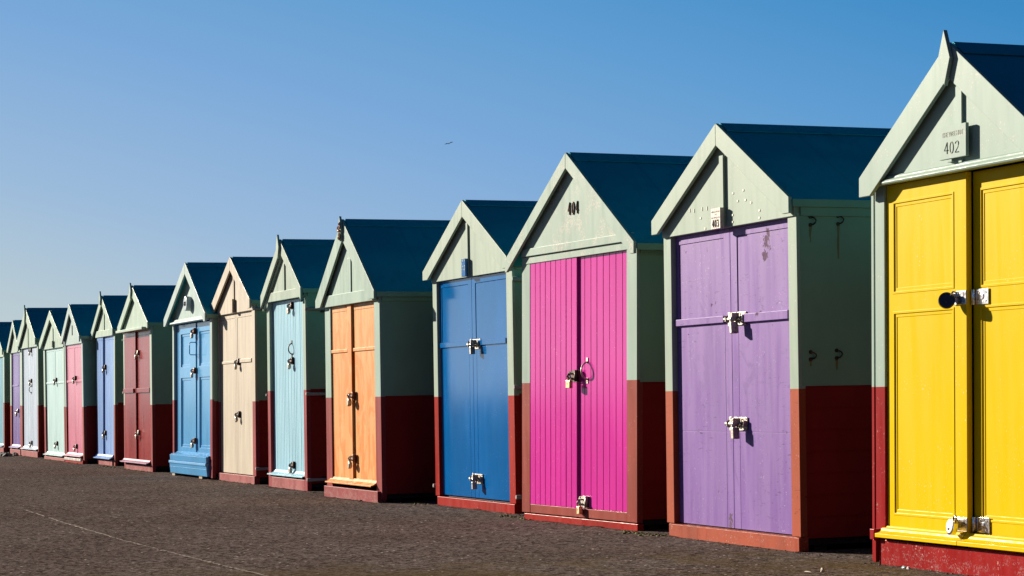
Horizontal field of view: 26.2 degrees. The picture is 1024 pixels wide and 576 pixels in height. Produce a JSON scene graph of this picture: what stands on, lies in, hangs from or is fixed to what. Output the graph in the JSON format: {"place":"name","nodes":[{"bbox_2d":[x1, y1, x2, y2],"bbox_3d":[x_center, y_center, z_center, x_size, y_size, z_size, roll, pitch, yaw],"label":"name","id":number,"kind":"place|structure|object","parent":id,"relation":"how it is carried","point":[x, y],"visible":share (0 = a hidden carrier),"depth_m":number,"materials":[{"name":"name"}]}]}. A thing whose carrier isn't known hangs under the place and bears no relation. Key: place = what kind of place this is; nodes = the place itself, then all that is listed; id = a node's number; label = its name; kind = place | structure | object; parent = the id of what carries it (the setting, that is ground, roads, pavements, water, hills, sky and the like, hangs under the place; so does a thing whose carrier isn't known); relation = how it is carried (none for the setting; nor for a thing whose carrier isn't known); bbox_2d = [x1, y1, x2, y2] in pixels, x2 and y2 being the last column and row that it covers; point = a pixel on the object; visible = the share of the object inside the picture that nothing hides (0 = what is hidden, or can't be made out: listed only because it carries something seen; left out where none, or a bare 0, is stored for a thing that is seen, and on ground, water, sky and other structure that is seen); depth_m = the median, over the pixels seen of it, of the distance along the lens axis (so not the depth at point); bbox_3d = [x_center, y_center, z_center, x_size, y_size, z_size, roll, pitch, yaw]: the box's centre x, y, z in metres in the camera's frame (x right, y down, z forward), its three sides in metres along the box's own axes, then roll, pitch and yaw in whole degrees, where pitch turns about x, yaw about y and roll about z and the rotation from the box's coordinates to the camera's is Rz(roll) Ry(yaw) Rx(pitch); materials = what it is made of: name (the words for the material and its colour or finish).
{"place":"outdoors","nodes":[
{"label":"outdoors","id":0,"kind":"place"},
{"bbox_2d":[2,452,12,456],"bbox_3d":[-8.902,2.926,38.822,0.201,0.087,0.242,-1,-3,9],"label":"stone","id":1,"kind":"object","parent":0,"point":[7,454],"visible":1,"depth_m":38.74,"materials":[{"name":"grey stone"}]},
{"bbox_2d":[0,455,970,575],"bbox_3d":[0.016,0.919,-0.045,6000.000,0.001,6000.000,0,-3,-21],"label":"ground","id":2,"kind":"structure","parent":0,"point":[280,534],"depth_m":14.33,"materials":[{"name":"grey asphalt"}]},
{"bbox_2d":[0,322,11,452],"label":"beach hut","id":3,"kind":"object","parent":2,"relation":"on","point":[5,438],"visible":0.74,"depth_m":41.47,"materials":[{"name":"red paint"}]},
{"bbox_2d":[0,357,3,446],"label":"door","id":4,"kind":"structure","parent":3,"relation":"in","point":[1,358],"depth_m":41.89,"materials":[{"name":"teal paint"}]},
{"bbox_2d":[7,320,21,454],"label":"beach hut","id":5,"kind":"object","parent":2,"relation":"on","point":[13,350],"visible":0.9,"depth_m":40.18,"materials":[{"name":"red paint"}]},
{"bbox_2d":[10,352,18,447],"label":"door","id":6,"kind":"structure","parent":5,"relation":"in","point":[15,356],"depth_m":40.28,"materials":[{"name":"paint"}]},
{"bbox_2d":[16,352,19,447],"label":"door","id":7,"kind":"structure","parent":5,"relation":"in","point":[18,446],"depth_m":39.84,"materials":[{"name":"paint"}]},
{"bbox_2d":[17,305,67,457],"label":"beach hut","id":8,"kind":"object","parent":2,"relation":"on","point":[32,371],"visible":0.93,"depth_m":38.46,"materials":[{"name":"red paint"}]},
{"bbox_2d":[20,348,30,448],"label":"door","id":9,"kind":"structure","parent":8,"relation":"in","point":[26,358],"depth_m":38.98,"materials":[{"name":"white paint"}]},
{"bbox_2d":[28,347,37,449],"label":"door","id":10,"kind":"structure","parent":8,"relation":"in","point":[33,350],"depth_m":38.27,"materials":[{"name":"white paint"}]},
{"bbox_2d":[39,310,66,460],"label":"beach hut","id":11,"kind":"object","parent":2,"relation":"on","point":[54,395],"visible":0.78,"depth_m":35.95,"materials":[{"name":"red paint"}]},
{"bbox_2d":[43,348,55,454],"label":"door","id":12,"kind":"structure","parent":11,"relation":"in","point":[50,353],"depth_m":36.32,"materials":[{"name":"green paint"}]},
{"bbox_2d":[52,347,64,456],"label":"door","id":13,"kind":"structure","parent":11,"relation":"in","point":[59,388],"depth_m":35.60,"materials":[{"name":"green paint"}]},
{"bbox_2d":[61,304,98,463],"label":"beach hut","id":14,"kind":"object","parent":2,"relation":"on","point":[80,348],"visible":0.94,"depth_m":33.63,"materials":[{"name":"red paint"}]},
{"bbox_2d":[65,345,75,455],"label":"door","id":15,"kind":"structure","parent":14,"relation":"in","point":[70,348],"depth_m":34.28,"materials":[{"name":"pink paint"}]},
{"bbox_2d":[72,343,82,456],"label":"door","id":16,"kind":"structure","parent":14,"relation":"in","point":[77,377],"depth_m":33.71,"materials":[{"name":"pink paint"}]},
{"bbox_2d":[90,291,127,465],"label":"beach hut","id":17,"kind":"object","parent":2,"relation":"on","point":[110,402],"visible":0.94,"depth_m":32.28,"materials":[{"name":"red paint"}]},
{"bbox_2d":[93,337,104,457],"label":"door","id":18,"kind":"structure","parent":17,"relation":"in","point":[100,341],"depth_m":32.79,"materials":[{"name":"paint"}]},
{"bbox_2d":[100,335,113,458],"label":"door","id":19,"kind":"structure","parent":17,"relation":"in","point":[108,340],"depth_m":32.28,"materials":[{"name":"paint"}]},
{"bbox_2d":[24,509,265,575],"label":"path joint","id":20,"kind":"object","parent":2,"relation":"on","point":[157,548],"visible":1,"depth_m":13.46,"materials":[{"name":"grey"}]},
{"bbox_2d":[116,283,175,471],"bbox_3d":[-4.088,1.200,30.105,2.327,2.540,2.026,0,-3,-21],"label":"beach hut","id":21,"kind":"object","parent":2,"relation":"on","point":[147,392],"visible":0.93,"depth_m":29.30,"materials":[{"name":"red paint"}]},
{"bbox_2d":[120,332,137,462],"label":"door","id":22,"kind":"structure","parent":21,"relation":"in","point":[130,339],"depth_m":30.09,"materials":[{"name":"red paint"}]},
{"bbox_2d":[132,330,150,463],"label":"door","id":23,"kind":"structure","parent":21,"relation":"in","point":[143,337],"depth_m":29.37,"materials":[{"name":"red paint"}]},
{"bbox_2d":[164,262,226,478],"bbox_3d":[-2.876,0.989,26.931,2.307,2.588,2.240,0,-3,-21],"label":"beach hut","id":24,"kind":"object","parent":2,"relation":"on","point":[195,405],"visible":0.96,"depth_m":26.45,"materials":[{"name":"red paint"}]},
{"bbox_2d":[171,323,196,455],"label":"door","id":25,"kind":"structure","parent":24,"relation":"in","point":[186,346],"depth_m":26.99,"materials":[{"name":"paint"}]},
{"bbox_2d":[191,321,209,456],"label":"door","id":26,"kind":"structure","parent":24,"relation":"in","point":[203,328],"depth_m":26.22,"materials":[{"name":"blue wood"}]},
{"bbox_2d":[211,257,272,483],"bbox_3d":[-2.121,0.923,25.240,2.272,2.552,1.863,0,-3,-21],"label":"beach hut","id":27,"kind":"object","parent":2,"relation":"on","point":[243,456],"visible":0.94,"depth_m":24.64,"materials":[{"name":"red paint"}]},
{"bbox_2d":[220,313,237,473],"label":"door","id":28,"kind":"structure","parent":27,"relation":"in","point":[227,322],"depth_m":25.22,"materials":[{"name":"beige paint"}]},
{"bbox_2d":[234,310,252,474],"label":"door","id":29,"kind":"structure","parent":27,"relation":"in","point":[243,360],"depth_m":24.54,"materials":[{"name":"beige paint"}]},
{"bbox_2d":[260,235,334,490],"bbox_3d":[-1.345,0.766,23.157,2.296,2.636,1.591,0,-3,-21],"label":"beach hut","id":30,"kind":"object","parent":2,"relation":"on","point":[297,434],"visible":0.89,"depth_m":22.57,"materials":[{"name":"red paint"}]},
{"bbox_2d":[267,300,290,475],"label":"door","id":31,"kind":"structure","parent":30,"relation":"in","point":[281,339],"depth_m":23.07,"materials":[{"name":"teal paint"}]},
{"bbox_2d":[286,298,304,477],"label":"door","id":32,"kind":"structure","parent":30,"relation":"in","point":[296,311],"depth_m":22.53,"materials":[{"name":"teal paint"}]},
{"bbox_2d":[44,459,666,535],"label":"shadow","id":33,"kind":"object","parent":2,"relation":"on","point":[624,531],"visible":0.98,"depth_m":16.78},
{"bbox_2d":[315,216,450,502],"bbox_3d":[-0.495,0.641,20.539,2.310,2.601,1.856,0,-3,-21],"label":"beach hut","id":34,"kind":"object","parent":2,"relation":"on","point":[374,298],"visible":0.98,"depth_m":19.69,"materials":[{"name":"red paint"}]},
{"bbox_2d":[325,304,355,483],"bbox_3d":[-1.587,0.983,20.417,0.096,1.650,0.787,0,-3,-21],"label":"door","id":35,"kind":"structure","parent":34,"relation":"in","point":[342,351],"depth_m":20.40,"materials":[{"name":"orange paint"}]},
{"bbox_2d":[347,394,351,405],"bbox_3d":[-1.487,1.022,20.105,0.032,0.116,0.070,0,-3,-19],"label":"padlock","id":36,"kind":"object","parent":34,"relation":"attached to","point":[349,402],"visible":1,"depth_m":20.08,"materials":[{"name":"metal"}]},
{"bbox_2d":[348,457,351,468],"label":"padlock","id":37,"kind":"object","parent":34,"relation":"attached to","point":[349,464],"visible":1,"depth_m":20.06,"materials":[{"name":"metal"}]},
{"bbox_2d":[347,301,375,486],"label":"door","id":38,"kind":"structure","parent":34,"relation":"in","point":[363,312],"depth_m":19.84,"materials":[{"name":"orange paint"}]},
{"bbox_2d":[423,200,537,513],"bbox_3d":[0.658,0.547,18.480,2.272,2.546,1.981,0,-3,-22],"label":"beach hut","id":39,"kind":"object","parent":2,"relation":"on","point":[477,296],"visible":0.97,"depth_m":17.99,"materials":[{"name":"red paint"}]},
{"bbox_2d":[439,277,475,497],"bbox_3d":[-0.454,0.831,18.456,0.040,1.815,0.771,0,-3,-22],"label":"door","id":40,"kind":"structure","parent":39,"relation":"in","point":[457,374],"depth_m":18.44,"materials":[{"name":"blue paint"}]},
{"bbox_2d":[469,344,474,353],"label":"padlock","id":41,"kind":"object","parent":39,"relation":"attached to","point":[471,350],"visible":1,"depth_m":17.98,"materials":[{"name":"metal"}]},
{"bbox_2d":[471,478,476,488],"bbox_3d":[-0.307,1.589,17.934,0.042,0.099,0.024,0,-7,-20],"label":"padlock","id":42,"kind":"object","parent":39,"relation":"attached to","point":[474,485],"visible":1,"depth_m":17.92,"materials":[{"name":"metal"}]},
{"bbox_2d":[467,272,509,500],"bbox_3d":[-0.192,0.791,17.735,0.090,1.815,0.900,0,-3,-22],"label":"door","id":43,"kind":"structure","parent":39,"relation":"in","point":[489,307],"depth_m":17.73,"materials":[{"name":"blue paint"}]},
{"bbox_2d":[505,152,693,530],"bbox_3d":[1.421,0.364,16.044,2.274,2.648,2.112,0,-3,-24],"label":"beach hut","id":44,"kind":"object","parent":2,"relation":"on","point":[586,254],"visible":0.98,"depth_m":15.42,"materials":[{"name":"red paint"}]},
{"bbox_2d":[531,257,578,507],"bbox_3d":[0.283,0.685,15.914,0.095,1.777,0.855,0,-3,-24],"label":"door","id":45,"kind":"structure","parent":44,"relation":"in","point":[555,283],"depth_m":15.90,"materials":[{"name":"paint"}]},
{"bbox_2d":[566,374,572,387],"bbox_3d":[0.405,0.658,15.584,0.029,0.100,0.052,1,1,-30],"label":"padlock","id":46,"kind":"object","parent":44,"relation":"attached to","point":[569,383],"visible":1,"depth_m":15.57,"materials":[{"name":"gold metal"}]},
{"bbox_2d":[577,500,582,513],"bbox_3d":[0.474,1.538,15.468,0.029,0.100,0.052,0,-4,-17],"label":"padlock","id":47,"kind":"object","parent":44,"relation":"attached to","point":[580,509],"visible":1,"depth_m":15.45,"materials":[{"name":"gold metal"}]},
{"bbox_2d":[577,250,626,511],"bbox_3d":[0.615,0.645,15.224,0.085,1.777,0.847,0,-3,-24],"label":"door","id":48,"kind":"structure","parent":44,"relation":"in","point":[602,277],"depth_m":15.24,"materials":[{"name":"paint"}]},
{"bbox_2d":[651,123,891,551],"bbox_3d":[2.311,0.279,13.818,2.274,2.573,1.883,0,-3,-21],"label":"beach hut","id":49,"kind":"object","parent":2,"relation":"on","point":[765,229],"visible":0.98,"depth_m":13.09,"materials":[{"name":"red paint"}]},
{"bbox_2d":[675,228,734,527],"bbox_3d":[1.207,0.565,13.799,0.046,1.836,0.801,0,-3,-21],"label":"door","id":50,"kind":"structure","parent":49,"relation":"in","point":[703,264],"depth_m":13.79,"materials":[{"name":"purple paint"}]},
{"bbox_2d":[729,317,738,333],"bbox_3d":[1.340,0.218,13.315,0.048,0.112,0.028,0,-9,-18],"label":"padlock","id":51,"kind":"object","parent":49,"relation":"attached to","point":[733,326],"visible":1,"depth_m":13.30,"materials":[{"name":"metal"}]},
{"bbox_2d":[731,422,739,438],"bbox_3d":[1.346,0.855,13.296,0.048,0.112,0.028,1,-5,-29],"label":"padlock","id":52,"kind":"object","parent":49,"relation":"attached to","point":[735,433],"visible":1,"depth_m":13.28,"materials":[{"name":"metal"}]},
{"bbox_2d":[723,218,791,533],"bbox_3d":[1.463,0.526,13.084,0.090,1.836,0.876,0,-3,-21],"label":"door","id":53,"kind":"structure","parent":49,"relation":"in","point":[758,251],"depth_m":13.09,"materials":[{"name":"purple paint"}]},
{"bbox_2d":[859,30,1023,575],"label":"beach hut","id":54,"kind":"object","parent":2,"relation":"on","point":[941,181],"visible":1,"depth_m":10.97,"materials":[{"name":"red paint"}]},
{"bbox_2d":[875,172,972,544],"bbox_3d":[2.087,0.369,11.224,0.092,1.845,0.858,0,-3,-21],"label":"door","id":55,"kind":"structure","parent":54,"relation":"in","point":[929,345],"depth_m":11.19,"materials":[{"name":"yellow paint"}]},
{"bbox_2d":[938,291,956,308],"bbox_3d":[2.162,0.054,10.937,0.086,0.101,0.034,19,-6,7],"label":"padlock","id":56,"kind":"object","parent":54,"relation":"attached to","point":[946,300],"visible":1,"depth_m":10.92,"materials":[{"name":"black metal"}]},
{"bbox_2d":[946,515,957,534],"bbox_3d":[2.177,1.172,10.896,0.034,0.101,0.086,8,-5,-15],"label":"padlock","id":57,"kind":"object","parent":54,"relation":"attached to","point":[952,526],"visible":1,"depth_m":10.87,"materials":[{"name":"metal"}]},
{"bbox_2d":[957,163,1023,551],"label":"door","id":58,"kind":"structure","parent":54,"relation":"in","point":[997,295],"depth_m":10.69,"materials":[{"name":"yellow paint"}]},
{"bbox_2d":[0,0,1023,321],"label":"sky","id":59,"kind":"structure","parent":0,"point":[141,140],"materials":[{"name":"blue"}]},
{"bbox_2d":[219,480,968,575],"bbox_3d":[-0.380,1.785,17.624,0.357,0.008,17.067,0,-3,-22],"label":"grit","id":60,"kind":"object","parent":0,"point":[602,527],"visible":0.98,"depth_m":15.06,"materials":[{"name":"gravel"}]}
]}

